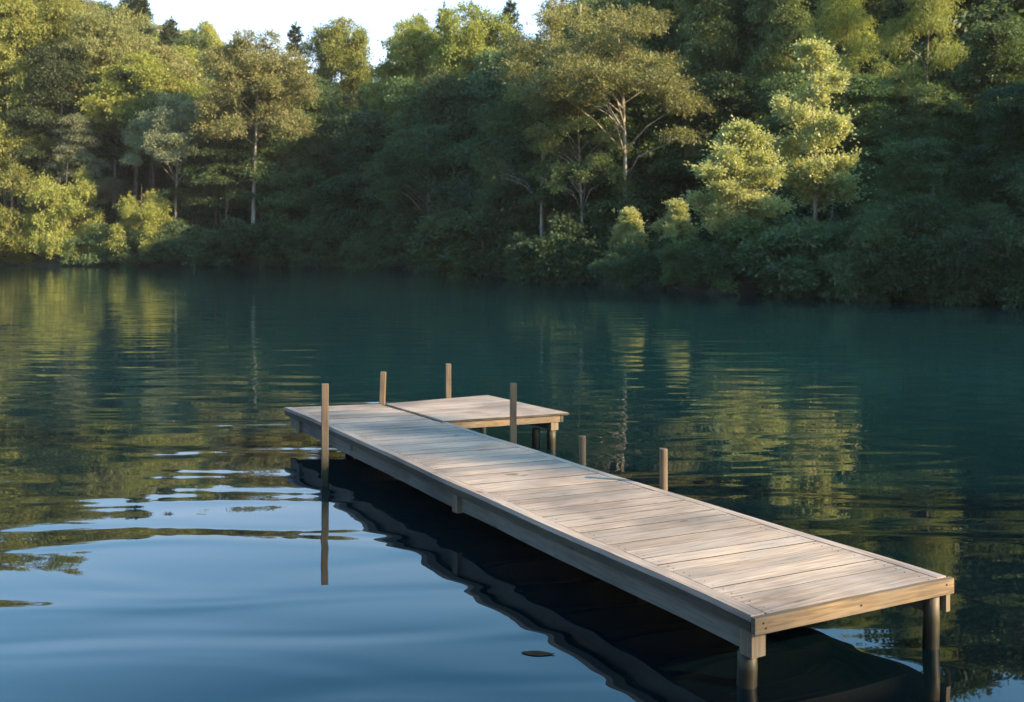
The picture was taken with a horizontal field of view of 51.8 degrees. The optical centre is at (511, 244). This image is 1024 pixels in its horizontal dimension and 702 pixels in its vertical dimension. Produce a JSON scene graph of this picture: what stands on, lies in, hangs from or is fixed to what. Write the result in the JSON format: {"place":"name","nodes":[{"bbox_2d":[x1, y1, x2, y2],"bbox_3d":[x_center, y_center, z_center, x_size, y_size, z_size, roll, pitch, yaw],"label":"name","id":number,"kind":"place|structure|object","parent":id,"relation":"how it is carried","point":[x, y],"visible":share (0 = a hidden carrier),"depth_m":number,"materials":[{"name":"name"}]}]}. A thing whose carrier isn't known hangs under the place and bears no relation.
{"place":"outdoors","nodes":[
{"label":"outdoors","id":0,"kind":"place"},
{"bbox_2d":[82,0,575,85],"label":"sky","id":1,"kind":"structure","parent":0,"point":[378,16],"materials":[{"name":"white"}]},
{"bbox_2d":[0,154,1021,302],"bbox_3d":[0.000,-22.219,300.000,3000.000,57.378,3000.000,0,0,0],"label":"ground","id":2,"kind":"structure","parent":0,"point":[744,289],"depth_m":120.66,"materials":[{"name":"green plant"}]},
{"bbox_2d":[0,0,68,211],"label":"leafy tree","id":3,"kind":"object","parent":2,"relation":"on","point":[12,19],"visible":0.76,"depth_m":129.44,"materials":[{"name":"green plant"}]},
{"bbox_2d":[0,23,71,202],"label":"leafy tree","id":4,"kind":"object","parent":2,"relation":"on","point":[14,124],"visible":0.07,"depth_m":132.51,"materials":[{"name":"green plant"}]},
{"bbox_2d":[0,154,80,253],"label":"leafy shrub","id":5,"kind":"object","parent":2,"relation":"on","point":[9,219],"visible":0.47,"depth_m":119.72,"materials":[{"name":"green plant"}]},
{"bbox_2d":[18,163,107,264],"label":"leafy shrub","id":6,"kind":"object","parent":2,"relation":"on","point":[48,195],"visible":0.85,"depth_m":118.86,"materials":[{"name":"green plant"}]},
{"bbox_2d":[0,0,125,198],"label":"leafy tree","id":7,"kind":"object","parent":2,"relation":"on","point":[61,11],"visible":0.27,"depth_m":132.35,"materials":[{"name":"green plant"}]},
{"bbox_2d":[0,42,128,218],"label":"leafy tree","id":8,"kind":"object","parent":2,"relation":"on","point":[58,69],"visible":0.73,"depth_m":126.60,"materials":[{"name":"green plant"}]},
{"bbox_2d":[37,112,130,229],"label":"leafy tree","id":9,"kind":"object","parent":2,"relation":"on","point":[77,144],"visible":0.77,"depth_m":124.16,"materials":[{"name":"green plant"}]},
{"bbox_2d":[52,221,142,265],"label":"shrub","id":10,"kind":"object","parent":2,"relation":"on","point":[92,239],"visible":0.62,"depth_m":117.43,"materials":[{"name":"green plant"}]},
{"bbox_2d":[58,1,168,208],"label":"leafy tree","id":11,"kind":"object","parent":2,"relation":"on","point":[114,36],"visible":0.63,"depth_m":130.70,"materials":[{"name":"green plant"}]},
{"bbox_2d":[104,228,167,266],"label":"shrub","id":12,"kind":"object","parent":2,"relation":"on","point":[126,255],"visible":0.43,"depth_m":116.52,"materials":[{"name":"green plant"}]},
{"bbox_2d":[97,186,175,255],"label":"leafy shrub","id":13,"kind":"object","parent":2,"relation":"on","point":[153,208],"visible":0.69,"depth_m":117.62,"materials":[{"name":"green plant"}]},
{"bbox_2d":[119,0,155,36],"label":"conifer tree","id":14,"kind":"object","parent":2,"relation":"on","point":[134,4],"visible":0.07,"depth_m":159.59,"materials":[{"name":"plant"}]},
{"bbox_2d":[73,49,204,204],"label":"leafy tree","id":15,"kind":"object","parent":2,"relation":"on","point":[112,89],"visible":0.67,"depth_m":126.99,"materials":[{"name":"green plant"}]},
{"bbox_2d":[91,38,201,197],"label":"leafy tree","id":16,"kind":"object","parent":2,"relation":"on","point":[182,67],"visible":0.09,"depth_m":133.01,"materials":[{"name":"green plant"}]},
{"bbox_2d":[102,75,198,215],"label":"leafy tree","id":17,"kind":"object","parent":2,"relation":"on","point":[150,94],"visible":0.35,"depth_m":126.21,"materials":[{"name":"green plant"}]},
{"bbox_2d":[112,44,206,193],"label":"leafy tree","id":18,"kind":"object","parent":2,"relation":"on","point":[189,53],"visible":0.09,"depth_m":140.12,"materials":[{"name":"green plant"}]},
{"bbox_2d":[139,18,181,178],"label":"conifer tree","id":19,"kind":"object","parent":2,"relation":"on","point":[168,33],"visible":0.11,"depth_m":148.28,"materials":[{"name":"green plant"}]},
{"bbox_2d":[136,217,206,264],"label":"shrub","id":20,"kind":"object","parent":2,"relation":"on","point":[166,236],"visible":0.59,"depth_m":115.51,"materials":[{"name":"green plant"}]},
{"bbox_2d":[117,91,234,218],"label":"leafy tree","id":21,"kind":"object","parent":2,"relation":"on","point":[159,130],"visible":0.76,"depth_m":120.65,"materials":[{"name":"green plant"}]},
{"bbox_2d":[172,32,220,74],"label":"leafy tree","id":22,"kind":"object","parent":2,"relation":"on","point":[187,40],"visible":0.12,"depth_m":155.39,"materials":[{"name":"green plant"}]},
{"bbox_2d":[182,18,227,61],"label":"leafy tree","id":23,"kind":"object","parent":2,"relation":"on","point":[207,27],"visible":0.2,"depth_m":159.10,"materials":[{"name":"green plant"}]},
{"bbox_2d":[151,96,283,229],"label":"leafy tree","id":24,"kind":"object","parent":2,"relation":"on","point":[226,177],"visible":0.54,"depth_m":121.72,"materials":[{"name":"green plant"}]},
{"bbox_2d":[165,215,270,266],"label":"shrub","id":25,"kind":"object","parent":2,"relation":"on","point":[219,237],"visible":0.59,"depth_m":113.95,"materials":[{"name":"green plant"}]},
{"bbox_2d":[173,86,317,224],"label":"leafy tree","id":26,"kind":"object","parent":2,"relation":"on","point":[259,161],"visible":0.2,"depth_m":123.79,"materials":[{"name":"green plant"}]},
{"bbox_2d":[180,24,330,223],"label":"leafy tree","id":27,"kind":"object","parent":2,"relation":"on","point":[272,76],"visible":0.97,"depth_m":118.69,"materials":[{"name":"green plant"}]},
{"bbox_2d":[208,215,304,266],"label":"shrub","id":28,"kind":"object","parent":2,"relation":"on","point":[253,233],"visible":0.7,"depth_m":112.11,"materials":[{"name":"green plant"}]},
{"bbox_2d":[225,103,340,241],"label":"leafy tree","id":29,"kind":"object","parent":2,"relation":"on","point":[302,171],"visible":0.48,"depth_m":123.05,"materials":[{"name":"green plant"}]},
{"bbox_2d":[246,222,339,267],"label":"shrub","id":30,"kind":"object","parent":2,"relation":"on","point":[286,232],"visible":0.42,"depth_m":111.95,"materials":[{"name":"green plant"}]},
{"bbox_2d":[257,86,369,220],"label":"leafy tree","id":31,"kind":"object","parent":2,"relation":"on","point":[323,100],"visible":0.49,"depth_m":123.90,"materials":[{"name":"green plant"}]},
{"bbox_2d":[296,15,380,105],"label":"leafy tree","id":32,"kind":"object","parent":2,"relation":"on","point":[337,50],"visible":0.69,"depth_m":146.48,"materials":[{"name":"green plant"}]},
{"bbox_2d":[298,107,396,243],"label":"leafy tree","id":33,"kind":"object","parent":2,"relation":"on","point":[365,138],"visible":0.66,"depth_m":117.22,"materials":[{"name":"green plant"}]},
{"bbox_2d":[319,109,377,216],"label":"leafy tree","id":34,"kind":"object","parent":2,"relation":"on","point":[330,165],"visible":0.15,"depth_m":122.26,"materials":[{"name":"green plant"}]},
{"bbox_2d":[328,92,369,208],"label":"leafy tree","id":35,"kind":"object","parent":2,"relation":"on","point":[350,104],"visible":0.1,"depth_m":137.90,"materials":[{"name":"green plant"}]},
{"bbox_2d":[333,240,370,267],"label":"shrub","id":36,"kind":"object","parent":2,"relation":"on","point":[345,247],"visible":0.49,"depth_m":108.75,"materials":[{"name":"green plant"}]},
{"bbox_2d":[340,75,430,244],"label":"leafy tree","id":37,"kind":"object","parent":2,"relation":"on","point":[402,119],"visible":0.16,"depth_m":116.28,"materials":[{"name":"green plant"}]},
{"bbox_2d":[364,166,436,247],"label":"leafy tree","id":38,"kind":"object","parent":2,"relation":"on","point":[386,212],"visible":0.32,"depth_m":105.94,"materials":[{"name":"green plant"}]},
{"bbox_2d":[369,221,432,268],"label":"shrub","id":39,"kind":"object","parent":2,"relation":"on","point":[401,237],"visible":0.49,"depth_m":102.39,"materials":[{"name":"green plant"}]},
{"bbox_2d":[353,8,471,121],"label":"leafy tree","id":40,"kind":"object","parent":2,"relation":"on","point":[416,40],"visible":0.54,"depth_m":124.89,"materials":[{"name":"green plant"}]},
{"bbox_2d":[359,122,470,265],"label":"leafy tree","id":41,"kind":"object","parent":2,"relation":"on","point":[396,161],"visible":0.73,"depth_m":98.75,"materials":[{"name":"green plant"}]},
{"bbox_2d":[367,69,470,235],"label":"leafy tree","id":42,"kind":"object","parent":2,"relation":"on","point":[438,96],"visible":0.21,"depth_m":110.85,"materials":[{"name":"green plant"}]},
{"bbox_2d":[367,122,471,247],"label":"leafy tree","id":43,"kind":"object","parent":2,"relation":"on","point":[412,208],"visible":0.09,"depth_m":106.03,"materials":[{"name":"green plant"}]},
{"bbox_2d":[404,66,505,238],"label":"leafy tree","id":44,"kind":"object","parent":2,"relation":"on","point":[464,98],"visible":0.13,"depth_m":103.23,"materials":[{"name":"green plant"}]},
{"bbox_2d":[422,107,526,243],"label":"leafy tree","id":45,"kind":"object","parent":2,"relation":"on","point":[460,199],"visible":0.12,"depth_m":92.89,"materials":[{"name":"green plant"}]},
{"bbox_2d":[420,0,530,101],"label":"leafy tree","id":46,"kind":"object","parent":2,"relation":"on","point":[477,35],"visible":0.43,"depth_m":120.20,"materials":[{"name":"green plant"}]},
{"bbox_2d":[406,192,555,277],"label":"shrub","id":47,"kind":"object","parent":2,"relation":"on","point":[461,253],"visible":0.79,"depth_m":79.75,"materials":[{"name":"green plant"}]},
{"bbox_2d":[422,46,565,215],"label":"leafy tree","id":48,"kind":"object","parent":2,"relation":"on","point":[488,87],"visible":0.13,"depth_m":96.22,"materials":[{"name":"green plant"}]},
{"bbox_2d":[0,168,1023,304],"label":"undergrowth","id":49,"kind":"object","parent":2,"relation":"on","point":[595,276],"visible":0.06,"depth_m":129.78,"materials":[{"name":"green plant"}]},
{"bbox_2d":[440,50,590,217],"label":"leafy tree","id":50,"kind":"object","parent":2,"relation":"on","point":[474,177],"visible":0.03,"depth_m":92.39,"materials":[{"name":"green plant"}]},
{"bbox_2d":[464,116,591,249],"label":"leafy tree","id":51,"kind":"object","parent":2,"relation":"on","point":[506,192],"visible":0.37,"depth_m":81.61,"materials":[{"name":"green plant"}]},
{"bbox_2d":[456,72,610,239],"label":"leafy tree","id":52,"kind":"object","parent":2,"relation":"on","point":[513,109],"visible":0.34,"depth_m":74.26,"materials":[{"name":"green plant"}]},
{"bbox_2d":[504,208,621,284],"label":"shrub","id":53,"kind":"object","parent":2,"relation":"on","point":[554,265],"visible":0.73,"depth_m":65.91,"materials":[{"name":"green plant"}]},
{"bbox_2d":[480,0,666,243],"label":"leafy tree","id":54,"kind":"object","parent":2,"relation":"on","point":[516,52],"visible":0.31,"depth_m":76.28,"materials":[{"name":"green plant"}]},
{"bbox_2d":[523,97,642,261],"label":"leafy tree","id":55,"kind":"object","parent":2,"relation":"on","point":[545,147],"visible":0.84,"depth_m":70.05,"materials":[{"name":"green plant"}]},
{"bbox_2d":[501,35,691,245],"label":"leafy tree","id":56,"kind":"object","parent":2,"relation":"on","point":[553,202],"visible":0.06,"depth_m":77.40,"materials":[{"name":"green plant"}]},
{"bbox_2d":[503,2,725,256],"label":"leafy tree","id":57,"kind":"object","parent":2,"relation":"on","point":[568,90],"visible":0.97,"depth_m":66.98,"materials":[{"name":"green plant"}]},
{"bbox_2d":[587,238,657,286],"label":"shrub","id":58,"kind":"object","parent":2,"relation":"on","point":[612,270],"visible":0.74,"depth_m":61.12,"materials":[{"name":"green plant"}]},
{"bbox_2d":[529,70,722,255],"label":"leafy tree","id":59,"kind":"object","parent":2,"relation":"on","point":[640,116],"visible":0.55,"depth_m":70.70,"materials":[{"name":"green plant"}]},
{"bbox_2d":[607,205,652,257],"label":"leafy shrub","id":60,"kind":"object","parent":2,"relation":"on","point":[629,225],"visible":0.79,"depth_m":63.06,"materials":[{"name":"green plant"}]},
{"bbox_2d":[604,0,689,222],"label":"leafy tree","id":61,"kind":"object","parent":2,"relation":"on","point":[653,41],"visible":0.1,"depth_m":84.92,"materials":[{"name":"green plant"}]},
{"bbox_2d":[628,233,688,286],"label":"shrub","id":62,"kind":"object","parent":2,"relation":"on","point":[649,262],"visible":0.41,"depth_m":58.05,"materials":[{"name":"green plant"}]},
{"bbox_2d":[655,0,691,148],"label":"leafy tree","id":63,"kind":"object","parent":2,"relation":"on","point":[671,6],"visible":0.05,"depth_m":86.83,"materials":[{"name":"green plant"}]},
{"bbox_2d":[644,197,703,261],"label":"leafy shrub","id":64,"kind":"object","parent":2,"relation":"on","point":[676,216],"visible":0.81,"depth_m":61.16,"materials":[{"name":"green plant"}]},
{"bbox_2d":[653,229,736,289],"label":"shrub","id":65,"kind":"object","parent":2,"relation":"on","point":[680,269],"visible":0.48,"depth_m":54.46,"materials":[{"name":"green plant"}]},
{"bbox_2d":[653,0,757,218],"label":"leafy tree","id":66,"kind":"object","parent":2,"relation":"on","point":[737,20],"visible":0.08,"depth_m":81.49,"materials":[{"name":"green plant"}]},
{"bbox_2d":[657,0,766,216],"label":"leafy tree","id":67,"kind":"object","parent":2,"relation":"on","point":[711,46],"visible":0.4,"depth_m":78.01,"materials":[{"name":"green plant"}]},
{"bbox_2d":[644,70,796,244],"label":"leafy tree","id":68,"kind":"object","parent":2,"relation":"on","point":[738,101],"visible":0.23,"depth_m":69.56,"materials":[{"name":"green plant"}]},
{"bbox_2d":[681,231,774,290],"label":"shrub","id":69,"kind":"object","parent":2,"relation":"on","point":[705,258],"visible":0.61,"depth_m":51.57,"materials":[{"name":"green plant"}]},
{"bbox_2d":[678,114,805,253],"bbox_3d":[11.296,-2.048,53.580,5.937,9.170,6.303,0,0,0],"label":"leafy tree","id":70,"kind":"object","parent":2,"relation":"on","point":[733,151],"visible":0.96,"depth_m":52.38,"materials":[{"name":"green plant"}]},
{"bbox_2d":[707,0,814,144],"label":"leafy tree","id":71,"kind":"object","parent":2,"relation":"on","point":[753,42],"visible":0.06,"depth_m":78.53,"materials":[{"name":"green plant"}]},
{"bbox_2d":[706,206,837,295],"bbox_3d":[12.804,0.588,51.542,7.011,5.155,7.631,0,0,18],"label":"shrub","id":72,"kind":"object","parent":2,"relation":"on","point":[744,227],"visible":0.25,"depth_m":50.46,"materials":[{"name":"green plant"}]},
{"bbox_2d":[739,0,849,188],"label":"leafy tree","id":73,"kind":"object","parent":2,"relation":"on","point":[790,17],"visible":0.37,"depth_m":72.52,"materials":[{"name":"green plant"}]},
{"bbox_2d":[704,71,885,238],"bbox_3d":[17.695,-4.986,65.381,11.632,11.391,12.170,0,0,26],"label":"leafy tree","id":74,"kind":"object","parent":2,"relation":"on","point":[771,121],"visible":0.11,"depth_m":64.36,"materials":[{"name":"green plant"}]},
{"bbox_2d":[731,182,864,240],"bbox_3d":[16.497,-1.484,60.045,9.733,5.702,8.265,0,0,-34],"label":"leafy shrub","id":75,"kind":"object","parent":2,"relation":"on","point":[821,215],"visible":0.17,"depth_m":58.94,"materials":[{"name":"green plant"}]},
{"bbox_2d":[723,205,881,301],"bbox_3d":[14.970,0.696,49.044,9.910,5.271,8.416,0,0,-31],"label":"shrub","id":76,"kind":"object","parent":2,"relation":"on","point":[777,269],"visible":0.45,"depth_m":47.43,"materials":[{"name":"green plant"}]},
{"bbox_2d":[776,213,851,298],"bbox_3d":[14.855,0.841,49.095,5.663,4.591,5.013,0,0,0],"label":"leafy shrub","id":77,"kind":"object","parent":2,"relation":"on","point":[818,253],"visible":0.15,"depth_m":48.00,"materials":[{"name":"green plant"}]},
{"bbox_2d":[763,0,864,145],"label":"leafy tree","id":78,"kind":"object","parent":2,"relation":"on","point":[812,8],"visible":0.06,"depth_m":77.56,"materials":[{"name":"green plant"}]},
{"bbox_2d":[754,35,876,221],"bbox_3d":[15.606,-4.615,54.867,5.998,12.648,5.542,0,0,44],"label":"leafy tree","id":79,"kind":"object","parent":2,"relation":"on","point":[820,180],"visible":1,"depth_m":54.36,"materials":[{"name":"green plant"}]},
{"bbox_2d":[793,0,901,158],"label":"leafy tree","id":80,"kind":"object","parent":2,"relation":"on","point":[838,12],"visible":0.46,"depth_m":68.87,"materials":[{"name":"green plant"}]},
{"bbox_2d":[800,72,934,217],"bbox_3d":[21.277,-5.182,63.436,9.056,10.001,7.823,0,0,-40],"label":"leafy tree","id":81,"kind":"object","parent":2,"relation":"on","point":[869,88],"visible":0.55,"depth_m":61.97,"materials":[{"name":"green plant"}]},
{"bbox_2d":[837,0,899,104],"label":"leafy tree","id":82,"kind":"object","parent":2,"relation":"on","point":[877,10],"visible":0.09,"depth_m":87.00,"materials":[{"name":"green plant"}]},
{"bbox_2d":[832,55,923,201],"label":"leafy tree","id":83,"kind":"object","parent":2,"relation":"on","point":[874,61],"visible":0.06,"depth_m":71.08,"materials":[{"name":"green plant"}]},
{"bbox_2d":[814,204,942,302],"bbox_3d":[16.434,0.672,46.388,6.277,4.947,5.272,0,0,16],"label":"leafy shrub","id":84,"kind":"object","parent":2,"relation":"on","point":[873,220],"visible":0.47,"depth_m":45.43,"materials":[{"name":"green plant"}]},
{"bbox_2d":[819,214,940,294],"bbox_3d":[16.777,0.461,47.237,6.550,4.351,7.129,0,0,30],"label":"shrub","id":85,"kind":"object","parent":2,"relation":"on","point":[844,229],"visible":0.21,"depth_m":44.95,"materials":[{"name":"green plant"}]},
{"bbox_2d":[856,66,955,172],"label":"leafy tree","id":86,"kind":"object","parent":2,"relation":"on","point":[932,78],"visible":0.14,"depth_m":67.61,"materials":[{"name":"green plant"}]},
{"bbox_2d":[794,0,1023,148],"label":"leafy tree","id":87,"kind":"object","parent":2,"relation":"on","point":[984,9],"visible":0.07,"depth_m":71.42,"materials":[{"name":"green plant"}]},
{"bbox_2d":[845,135,975,227],"bbox_3d":[18.904,-1.950,49.507,6.575,6.349,6.284,0,0,-12],"label":"leafy shrub","id":88,"kind":"object","parent":2,"relation":"on","point":[909,169],"visible":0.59,"depth_m":49.10,"materials":[{"name":"green plant"}]},
{"bbox_2d":[861,0,983,151],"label":"leafy tree","id":89,"kind":"object","parent":2,"relation":"on","point":[921,11],"visible":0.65,"depth_m":65.26,"materials":[{"name":"green plant"}]},
{"bbox_2d":[865,82,998,213],"bbox_3d":[24.204,-5.166,60.869,8.255,8.339,8.637,0,0,20],"label":"leafy tree","id":90,"kind":"object","parent":2,"relation":"on","point":[942,100],"visible":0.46,"depth_m":60.05,"materials":[{"name":"green plant"}]},
{"bbox_2d":[842,183,1022,304],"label":"leafy shrub","id":91,"kind":"object","parent":2,"relation":"on","point":[974,270],"visible":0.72,"depth_m":43.30,"materials":[{"name":"green plant"}]},
{"bbox_2d":[855,0,1023,90],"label":"leafy tree","id":92,"kind":"object","parent":2,"relation":"on","point":[1016,5],"visible":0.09,"depth_m":71.90,"materials":[{"name":"green plant"}]},
{"bbox_2d":[884,213,1019,302],"bbox_3d":[18.852,0.651,45.258,6.712,4.423,7.052,0,0,22],"label":"shrub","id":93,"kind":"object","parent":2,"relation":"on","point":[911,245],"visible":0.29,"depth_m":43.59,"materials":[{"name":"green plant"}]},
{"bbox_2d":[903,17,1023,197],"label":"leafy tree","id":94,"kind":"object","parent":2,"relation":"on","point":[991,58],"visible":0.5,"depth_m":60.38,"materials":[{"name":"green plant"}]},
{"bbox_2d":[917,197,1023,307],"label":"leafy shrub","id":95,"kind":"object","parent":2,"relation":"on","point":[1017,242],"visible":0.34,"depth_m":42.00,"materials":[{"name":"green plant"}]},
{"bbox_2d":[930,46,1022,180],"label":"leafy shrub","id":96,"kind":"object","parent":2,"relation":"on","point":[955,83],"visible":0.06,"depth_m":66.73,"materials":[{"name":"green plant"}]},
{"bbox_2d":[937,199,1023,289],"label":"leafy shrub","id":97,"kind":"object","parent":2,"relation":"on","point":[987,212],"visible":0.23,"depth_m":44.33,"materials":[{"name":"green plant"}]},
{"bbox_2d":[944,81,1023,217],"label":"leafy shrub","id":98,"kind":"object","parent":2,"relation":"on","point":[973,157],"visible":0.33,"depth_m":55.55,"materials":[{"name":"green plant"}]},
{"bbox_2d":[982,156,1023,227],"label":"leafy shrub","id":99,"kind":"object","parent":2,"relation":"on","point":[1016,181],"visible":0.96,"depth_m":46.40,"materials":[{"name":"green plant"}]},
{"bbox_2d":[0,266,1023,701],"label":"water","id":100,"kind":"structure","parent":0,"point":[178,522],"depth_m":10.87,"materials":[{"name":"blue liquid"}]},
{"bbox_2d":[321,383,328,485],"bbox_3d":[-1.882,2.410,10.620,0.075,2.020,0.075,0,0,-8],"label":"mooring post","id":101,"kind":"object","parent":100,"relation":"in","point":[324,434],"visible":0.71,"depth_m":10.59,"materials":[{"name":"brown wood"}]},
{"bbox_2d":[510,383,516,443],"bbox_3d":[0.013,2.435,11.050,0.075,1.970,0.075,0,0,0],"label":"mooring post","id":102,"kind":"object","parent":100,"relation":"in","point":[513,412],"visible":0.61,"depth_m":11.01,"materials":[{"name":"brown wood"}]},
{"bbox_2d":[284,395,953,688],"bbox_3d":[0.474,2.655,9.974,2.841,1.332,8.518,0,0,-30],"label":"wooden dock","id":103,"kind":"object","parent":100,"relation":"in","point":[746,584],"visible":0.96,"depth_m":7.44,"materials":[{"name":"brown wood"}]},
{"bbox_2d":[659,448,667,490],"bbox_3d":[1.272,2.567,8.860,0.075,1.707,0.073,0,0,-7],"label":"mooring post","id":104,"kind":"object","parent":100,"relation":"in","point":[663,468],"visible":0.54,"depth_m":8.83,"materials":[{"name":"brown wood"}]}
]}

